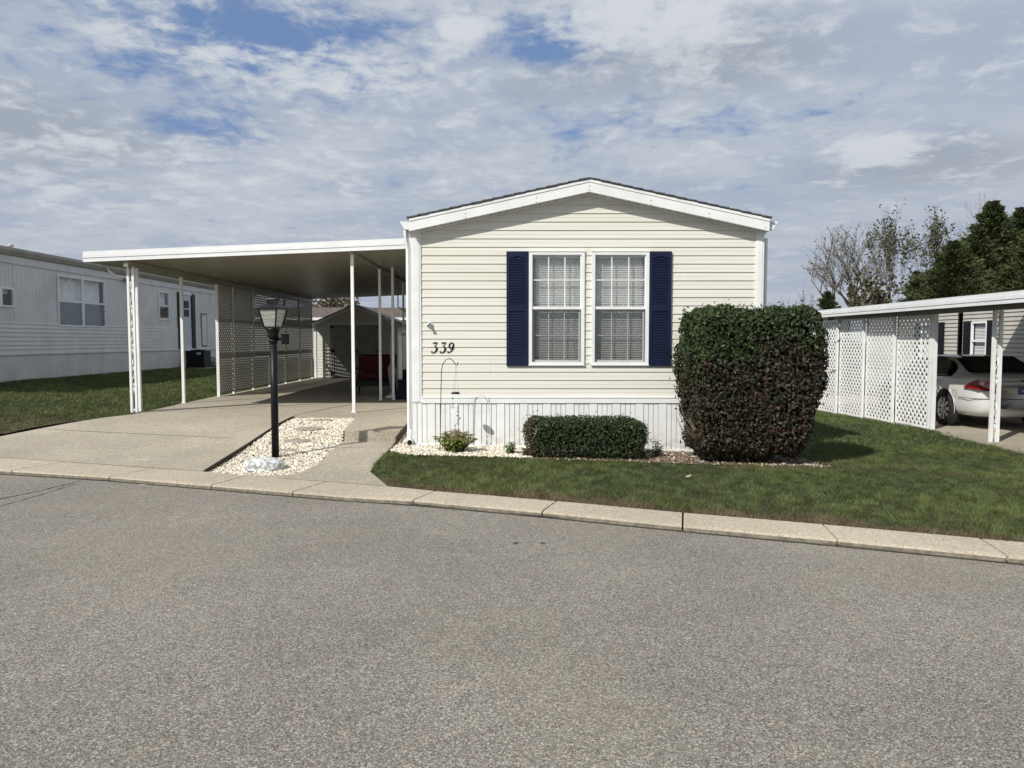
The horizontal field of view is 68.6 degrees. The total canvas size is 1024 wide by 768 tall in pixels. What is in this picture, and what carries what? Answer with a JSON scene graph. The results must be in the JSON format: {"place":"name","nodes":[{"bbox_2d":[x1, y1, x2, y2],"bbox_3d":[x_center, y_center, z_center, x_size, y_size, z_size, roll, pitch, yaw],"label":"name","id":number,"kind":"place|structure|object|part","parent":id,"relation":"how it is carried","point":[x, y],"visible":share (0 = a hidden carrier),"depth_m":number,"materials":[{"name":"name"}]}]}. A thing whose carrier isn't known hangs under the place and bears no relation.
{"place":"outdoors","nodes":[
{"label":"outdoors","id":0,"kind":"place"},
{"bbox_2d":[0,366,313,433],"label":"side lawn","id":1,"kind":"structure","parent":0,"point":[16,424],"depth_m":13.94,"materials":[{"name":"green plant"}]},
{"bbox_2d":[185,349,213,368],"bbox_3d":[-12.090,-0.957,28.933,0.840,0.760,0.840,0,3,0],"label":"air conditioner","id":2,"kind":"object","parent":1,"relation":"on","point":[198,358],"visible":0.98,"depth_m":28.60,"materials":[{"name":"black paint"}]},
{"bbox_2d":[0,377,406,470],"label":"driveway","id":3,"kind":"structure","parent":0,"point":[201,434],"depth_m":11.76,"materials":[{"name":"concrete"}]},
{"bbox_2d":[82,238,410,412],"bbox_3d":[-4.505,-1.380,19.463,6.110,3.125,12.440,0,3,0],"label":"carport","id":4,"kind":"object","parent":3,"relation":"on","point":[299,274],"visible":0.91,"depth_m":16.42,"materials":[{"name":"metal"}]},
{"bbox_2d":[355,354,396,395],"bbox_3d":[-3.210,-0.210,17.672,0.900,0.967,0.666,0,3,0],"label":"glider seat","id":5,"kind":"object","parent":3,"relation":"on","point":[368,375],"visible":0.69,"depth_m":17.77,"materials":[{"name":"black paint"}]},
{"bbox_2d":[385,323,395,397],"bbox_3d":[-2.720,-0.535,16.997,0.320,1.700,0.312,0,3,0],"label":"folded umbrella","id":6,"kind":"object","parent":3,"relation":"on","point":[390,376],"visible":0.52,"depth_m":16.96,"materials":[{"name":"fabric"}]},
{"bbox_2d":[395,330,411,398],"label":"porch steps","id":7,"kind":"structure","parent":3,"relation":"on","point":[401,391],"depth_m":16.96,"materials":[{"name":"carpet"}]},
{"bbox_2d":[211,357,215,366],"bbox_3d":[-12.273,-0.875,30.360,0.874,0.430,0.200,0,3,0],"label":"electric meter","id":8,"kind":"object","parent":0,"point":[213,361],"visible":0.45,"depth_m":30.34,"materials":[{"name":"grey metal"}]},
{"bbox_2d":[260,442,393,485],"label":"walkway","id":9,"kind":"structure","parent":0,"point":[346,462],"depth_m":8.99,"materials":[{"name":"concrete"}]},
{"bbox_2d":[313,304,406,377],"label":"garden shed","id":10,"kind":"structure","parent":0,"point":[332,346],"depth_m":25.89,"materials":[{"name":"beige plastic"}]},
{"bbox_2d":[330,325,355,376],"bbox_3d":[-5.835,-1.142,25.912,0.850,1.800,0.070,0,3,0],"label":"door","id":11,"kind":"structure","parent":10,"relation":"in","point":[341,357],"depth_m":25.90,"materials":[{"name":"white paint"}]},
{"bbox_2d":[356,325,378,376],"bbox_3d":[-4.955,-1.142,25.912,0.870,1.800,0.070,0,3,0],"label":"door","id":12,"kind":"structure","parent":10,"relation":"in","point":[367,336],"depth_m":25.88,"materials":[{"name":"black paint"}]},
{"bbox_2d":[0,342,1022,541],"bbox_3d":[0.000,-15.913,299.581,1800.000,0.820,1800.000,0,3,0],"label":"ground","id":13,"kind":"structure","parent":0,"point":[34,428],"depth_m":30.40,"materials":[{"name":"green plant"}]},
{"bbox_2d":[0,244,255,382],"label":"neighbour home","id":14,"kind":"object","parent":13,"relation":"on","point":[60,316],"visible":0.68,"depth_m":22.32,"materials":[{"name":"white metal"}]},
{"bbox_2d":[0,287,14,306],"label":"window","id":15,"kind":"structure","parent":14,"relation":"in","point":[3,290],"depth_m":18.97,"materials":[{"name":"white metal"}]},
{"bbox_2d":[56,274,106,327],"bbox_3d":[-12.781,-2.408,22.173,0.221,1.440,2.490,0,3,0],"label":"window","id":16,"kind":"structure","parent":14,"relation":"in","point":[78,305],"depth_m":22.11,"materials":[{"name":"white metal"}]},
{"bbox_2d":[158,291,169,319],"bbox_3d":[-12.781,-2.848,27.346,0.221,1.040,0.850,0,3,0],"label":"window","id":17,"kind":"structure","parent":14,"relation":"in","point":[164,310],"depth_m":27.46,"materials":[{"name":"white metal"}]},
{"bbox_2d":[183,295,191,347],"bbox_3d":[-12.680,-2.422,29.234,0.100,2.070,0.850,0,3,0],"label":"door","id":18,"kind":"structure","parent":14,"relation":"in","point":[186,299],"depth_m":29.32,"materials":[{"name":"grey"}]},
{"bbox_2d":[208,417,354,478],"bbox_3d":[-3.069,0.846,10.725,1.416,0.222,4.583,0,3,0],"label":"gravel bed","id":19,"kind":"object","parent":13,"relation":"on","point":[314,443],"visible":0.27,"depth_m":10.91,"materials":[{"name":"beige gravel"}]},
{"bbox_2d":[204,416,293,471],"bbox_3d":[-3.704,0.811,10.907,0.043,0.277,4.322,0,3,-2],"label":"bed edging","id":20,"kind":"object","parent":19,"relation":"on","point":[228,457],"visible":0.68,"depth_m":9.87,"materials":[{"name":"black plastic"}]},
{"bbox_2d":[243,456,283,471],"bbox_3d":[-3.001,0.958,9.090,0.484,0.144,0.368,0,3,0],"label":"boulder","id":21,"kind":"object","parent":19,"relation":"on","point":[264,463],"visible":1,"depth_m":8.95,"materials":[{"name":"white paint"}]},
{"bbox_2d":[257,294,288,457],"bbox_3d":[-3.064,-0.082,9.745,0.343,2.165,0.282,1,3,14],"label":"lamp post","id":22,"kind":"object","parent":19,"relation":"on","point":[272,313],"visible":0.94,"depth_m":9.70,"materials":[{"name":"black metal"}]},
{"bbox_2d":[279,449,296,451],"bbox_3d":[-3.076,0.909,10.295,0.400,0.037,0.307,0,3,0],"label":"stepping stone","id":23,"kind":"object","parent":19,"relation":"on","point":[285,450],"visible":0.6,"depth_m":10.23,"materials":[{"name":"stone"}]},
{"bbox_2d":[284,439,310,442],"bbox_3d":[-3.100,0.822,10.849,0.428,0.038,0.313,0,3,0],"label":"stepping stone","id":24,"kind":"object","parent":19,"relation":"on","point":[297,440],"visible":0.98,"depth_m":10.78,"materials":[{"name":"stone"}]},
{"bbox_2d":[294,427,324,430],"bbox_3d":[-3.172,0.696,11.742,0.509,0.036,0.316,0,3,0],"label":"stepping stone","id":25,"kind":"object","parent":19,"relation":"on","point":[307,428],"visible":0.99,"depth_m":11.66,"materials":[{"name":"stone"}]},
{"bbox_2d":[308,419,332,420],"bbox_3d":[-3.236,0.604,12.647,0.452,0.037,0.310,0,3,0],"label":"stepping stone","id":26,"kind":"object","parent":19,"relation":"on","point":[320,420],"visible":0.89,"depth_m":12.57,"materials":[{"name":"stone"}]},
{"bbox_2d":[294,297,360,307],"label":"autumn tree","id":27,"kind":"object","parent":13,"relation":"on","point":[346,301],"visible":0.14,"depth_m":69.65,"materials":[{"name":"brown plant"}]},
{"bbox_2d":[254,308,405,358],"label":"distant home","id":28,"kind":"object","parent":13,"relation":"on","point":[318,313],"visible":0.1,"depth_m":46.24,"materials":[{"name":"brown"}]},
{"bbox_2d":[306,297,360,307],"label":"autumn tree","id":29,"kind":"object","parent":13,"relation":"on","point":[338,301],"visible":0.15,"depth_m":69.39,"materials":[{"name":"brown plant"}]},
{"bbox_2d":[345,415,406,444],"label":"landing slab","id":30,"kind":"structure","parent":13,"relation":"on","point":[373,428],"depth_m":11.08,"materials":[{"name":"concrete"}]},
{"bbox_2d":[400,177,777,451],"bbox_3d":[1.038,-1.424,19.288,5.095,3.749,18.368,0,3,0],"label":"mobile home","id":31,"kind":"object","parent":13,"relation":"on","point":[573,297],"visible":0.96,"depth_m":10.29,"materials":[{"name":"beige plastic"}]},
{"bbox_2d":[528,251,584,365],"bbox_3d":[0.612,-1.040,10.377,0.774,1.561,0.244,0,3,0],"label":"window","id":32,"kind":"structure","parent":31,"relation":"in","point":[556,278],"depth_m":10.41,"materials":[{"name":"white glass"}]},
{"bbox_2d":[591,251,649,365],"bbox_3d":[1.482,-1.040,10.377,0.798,1.561,0.243,0,3,0],"label":"window","id":33,"kind":"structure","parent":31,"relation":"in","point":[620,279],"depth_m":10.41,"materials":[{"name":"white paint"}]},
{"bbox_2d":[782,286,818,322],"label":"bare tree","id":34,"kind":"object","parent":13,"relation":"on","point":[803,296],"visible":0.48,"depth_m":59.60,"materials":[{"name":"plant"}]},
{"bbox_2d":[809,290,860,360],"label":"evergreen shrub","id":35,"kind":"object","parent":13,"relation":"on","point":[826,301],"visible":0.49,"depth_m":45.53,"materials":[{"name":"green plant"}]},
{"bbox_2d":[800,221,899,364],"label":"bare tree","id":36,"kind":"object","parent":13,"relation":"on","point":[827,271],"visible":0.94,"depth_m":51.56,"materials":[{"name":"brown plant"}]},
{"bbox_2d":[845,265,903,322],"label":"bushy tree","id":37,"kind":"object","parent":13,"relation":"on","point":[877,298],"visible":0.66,"depth_m":49.49,"materials":[{"name":"green plant"}]},
{"bbox_2d":[862,195,919,302],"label":"leafy tree","id":38,"kind":"object","parent":13,"relation":"on","point":[889,233],"visible":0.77,"depth_m":53.02,"materials":[{"name":"green plant"}]},
{"bbox_2d":[894,270,925,302],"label":"evergreen tree","id":39,"kind":"object","parent":13,"relation":"on","point":[913,285],"visible":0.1,"depth_m":41.67,"materials":[{"name":"green plant"}]},
{"bbox_2d":[900,206,965,274],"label":"leafy tree","id":40,"kind":"object","parent":13,"relation":"on","point":[937,237],"visible":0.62,"depth_m":55.97,"materials":[{"name":"green plant"}]},
{"bbox_2d":[867,290,1023,389],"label":"neighbour home","id":41,"kind":"object","parent":13,"relation":"on","point":[977,334],"visible":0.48,"depth_m":21.29,"materials":[{"name":"plastic"}]},
{"bbox_2d":[920,324,929,355],"bbox_3d":[12.992,-1.352,23.311,0.115,1.040,0.900,0,3,0],"label":"window","id":42,"kind":"structure","parent":41,"relation":"in","point":[921,324],"depth_m":23.65,"materials":[{"name":"white metal"}]},
{"bbox_2d":[970,321,986,354],"bbox_3d":[12.992,-1.202,20.815,0.115,1.070,0.700,0,3,0],"label":"window","id":43,"kind":"structure","parent":41,"relation":"in","point":[980,343],"depth_m":20.93,"materials":[{"name":"white metal"}]},
{"bbox_2d":[904,239,1012,301],"bbox_3d":[23.117,-4.125,39.718,7.734,7.036,7.114,-3,4,-42],"label":"evergreen tree","id":44,"kind":"object","parent":13,"relation":"on","point":[953,270],"visible":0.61,"depth_m":39.11,"materials":[{"name":"green plant"}]},
{"bbox_2d":[932,200,1023,290],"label":"evergreen tree","id":45,"kind":"object","parent":13,"relation":"on","point":[994,219],"visible":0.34,"depth_m":42.85,"materials":[{"name":"green plant"}]},
{"bbox_2d":[948,192,1010,240],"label":"bare tree","id":46,"kind":"object","parent":13,"relation":"on","point":[969,220],"visible":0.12,"depth_m":64.17,"materials":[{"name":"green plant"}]},
{"bbox_2d":[960,225,1021,292],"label":"evergreen tree","id":47,"kind":"object","parent":13,"relation":"on","point":[981,246],"visible":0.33,"depth_m":41.05,"materials":[{"name":"green plant"}]},
{"bbox_2d":[991,233,1023,291],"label":"evergreen tree","id":48,"kind":"object","parent":13,"relation":"on","point":[1017,269],"visible":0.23,"depth_m":40.77,"materials":[{"name":"green plant"}]},
{"bbox_2d":[1008,206,1023,244],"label":"evergreen tree","id":49,"kind":"object","parent":13,"relation":"on","point":[1018,213],"visible":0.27,"depth_m":46.26,"materials":[{"name":"green plant"}]},
{"bbox_2d":[0,474,1023,767],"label":"road","id":50,"kind":"structure","parent":0,"point":[154,626],"depth_m":3.98,"materials":[{"name":"grey asphalt"}]},
{"bbox_2d":[0,481,76,505],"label":"tar seam","id":51,"kind":"object","parent":50,"relation":"on","point":[35,491],"visible":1,"depth_m":7.84,"materials":[{"name":"grey asphalt"}]},
{"bbox_2d":[0,457,1023,564],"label":"kerb","id":52,"kind":"structure","parent":50,"relation":"on","point":[959,546],"depth_m":6.91,"materials":[{"name":"concrete"}]},
{"bbox_2d":[0,0,1023,341],"label":"sky","id":53,"kind":"structure","parent":0,"point":[125,124],"materials":[{"name":"blue"}]},
{"bbox_2d":[370,414,1023,541],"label":"front lawn","id":54,"kind":"structure","parent":0,"point":[705,495],"depth_m":7.85,"materials":[{"name":"green plant"}]},
{"bbox_2d":[389,424,406,450],"bbox_3d":[-1.603,0.739,11.087,0.021,0.320,2.559,0,3,0],"label":"bed edging","id":55,"kind":"object","parent":54,"relation":"on","point":[401,433],"visible":0.36,"depth_m":10.72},
{"bbox_2d":[393,443,831,467],"bbox_3d":[1.170,0.838,10.767,5.560,0.234,3.000,0,3,0],"label":"planting bed","id":56,"kind":"object","parent":54,"relation":"on","point":[698,457],"visible":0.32,"depth_m":9.61,"materials":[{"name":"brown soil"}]},
{"bbox_2d":[440,358,457,446],"bbox_3d":[-0.854,0.281,9.913,0.289,1.245,0.010,0,3,0],"label":"shepherd hook","id":57,"kind":"object","parent":56,"relation":"on","point":[440,398],"visible":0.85,"depth_m":9.91,"materials":[{"name":"black metal"}]},
{"bbox_2d":[451,369,460,428],"bbox_3d":[-0.746,0.185,9.907,0.119,0.859,0.120,1,3,14],"label":"wind chime","id":58,"kind":"object","parent":57,"relation":"hanging from","point":[457,393],"visible":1,"depth_m":9.91,"materials":[{"name":"grey metal"}]},
{"bbox_2d":[390,427,531,458],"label":"white pebbles","id":59,"kind":"object","parent":56,"relation":"on","point":[488,451],"visible":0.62,"depth_m":9.85,"materials":[{"name":"white gravel"}]},
{"bbox_2d":[433,429,477,451],"bbox_3d":[-0.738,0.747,9.832,0.555,0.293,0.480,2,4,32],"label":"sedum plant","id":60,"kind":"object","parent":59,"relation":"on","point":[456,442],"visible":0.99,"depth_m":9.76,"materials":[{"name":"green plant"}]},
{"bbox_2d":[521,448,529,455],"bbox_3d":[0.172,0.871,9.647,0.134,0.116,0.133,-3,5,-43],"label":"sedum plant","id":61,"kind":"object","parent":59,"relation":"on","point":[524,452],"visible":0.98,"depth_m":9.62,"materials":[{"name":"green plant"}]},
{"bbox_2d":[504,442,515,452],"bbox_3d":[-0.013,0.831,9.763,0.157,0.166,0.226,3,4,42],"label":"sedum plant","id":62,"kind":"object","parent":56,"relation":"on","point":[511,448],"visible":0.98,"depth_m":9.74,"materials":[{"name":"green plant"}]},
{"bbox_2d":[517,410,653,459],"bbox_3d":[0.953,0.692,9.756,1.763,0.686,0.723,0,3,0],"label":"hedge","id":63,"kind":"object","parent":56,"relation":"on","point":[598,436],"visible":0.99,"depth_m":9.55,"materials":[{"name":"green plant"}]},
{"bbox_2d":[650,439,663,455],"bbox_3d":[1.912,0.834,9.882,0.178,0.234,0.149,0,3,0],"label":"sedum plant","id":64,"kind":"object","parent":56,"relation":"on","point":[657,451],"visible":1,"depth_m":9.86,"materials":[{"name":"green plant"}]},
{"bbox_2d":[669,299,840,462],"bbox_3d":[3.066,-0.014,9.714,1.983,2.125,1.284,0,3,0],"label":"tall hedge","id":65,"kind":"object","parent":56,"relation":"on","point":[752,384],"visible":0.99,"depth_m":9.25,"materials":[{"name":"green plant"}]},
{"bbox_2d":[807,410,1019,451],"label":"lawn grass","id":66,"kind":"structure","parent":54,"relation":"on","point":[850,420],"depth_m":13.15,"materials":[{"name":"green plant"}]},
{"bbox_2d":[817,396,1023,453],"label":"neighbour driveway","id":67,"kind":"structure","parent":0,"point":[975,429],"depth_m":14.61,"materials":[{"name":"concrete"}]},
{"bbox_2d":[813,290,1023,441],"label":"carport","id":68,"kind":"object","parent":67,"relation":"on","point":[995,303],"visible":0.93,"depth_m":15.41,"materials":[{"name":"metal"}]},
{"bbox_2d":[879,354,1023,425],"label":"parked car","id":69,"kind":"object","parent":67,"relation":"on","point":[963,384],"visible":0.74,"depth_m":14.67,"materials":[{"name":"silver metal"}]},
{"bbox_3d":[8.937,-0.418,16.438,0.316,0.423,0.899,0,3,0],"label":"side window","id":70,"kind":"part","parent":69,"relation":"part of","materials":[{"name":"black glass"}]},
{"bbox_3d":[8.907,-0.373,15.498,0.311,0.413,0.871,0,3,3],"label":"quarter window","id":71,"kind":"part","parent":69,"relation":"part of","materials":[{"name":"black glass"}]},
{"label":"rear window","id":72,"kind":"part","parent":69,"relation":"part of","materials":[{"name":"black glass"}]}
]}

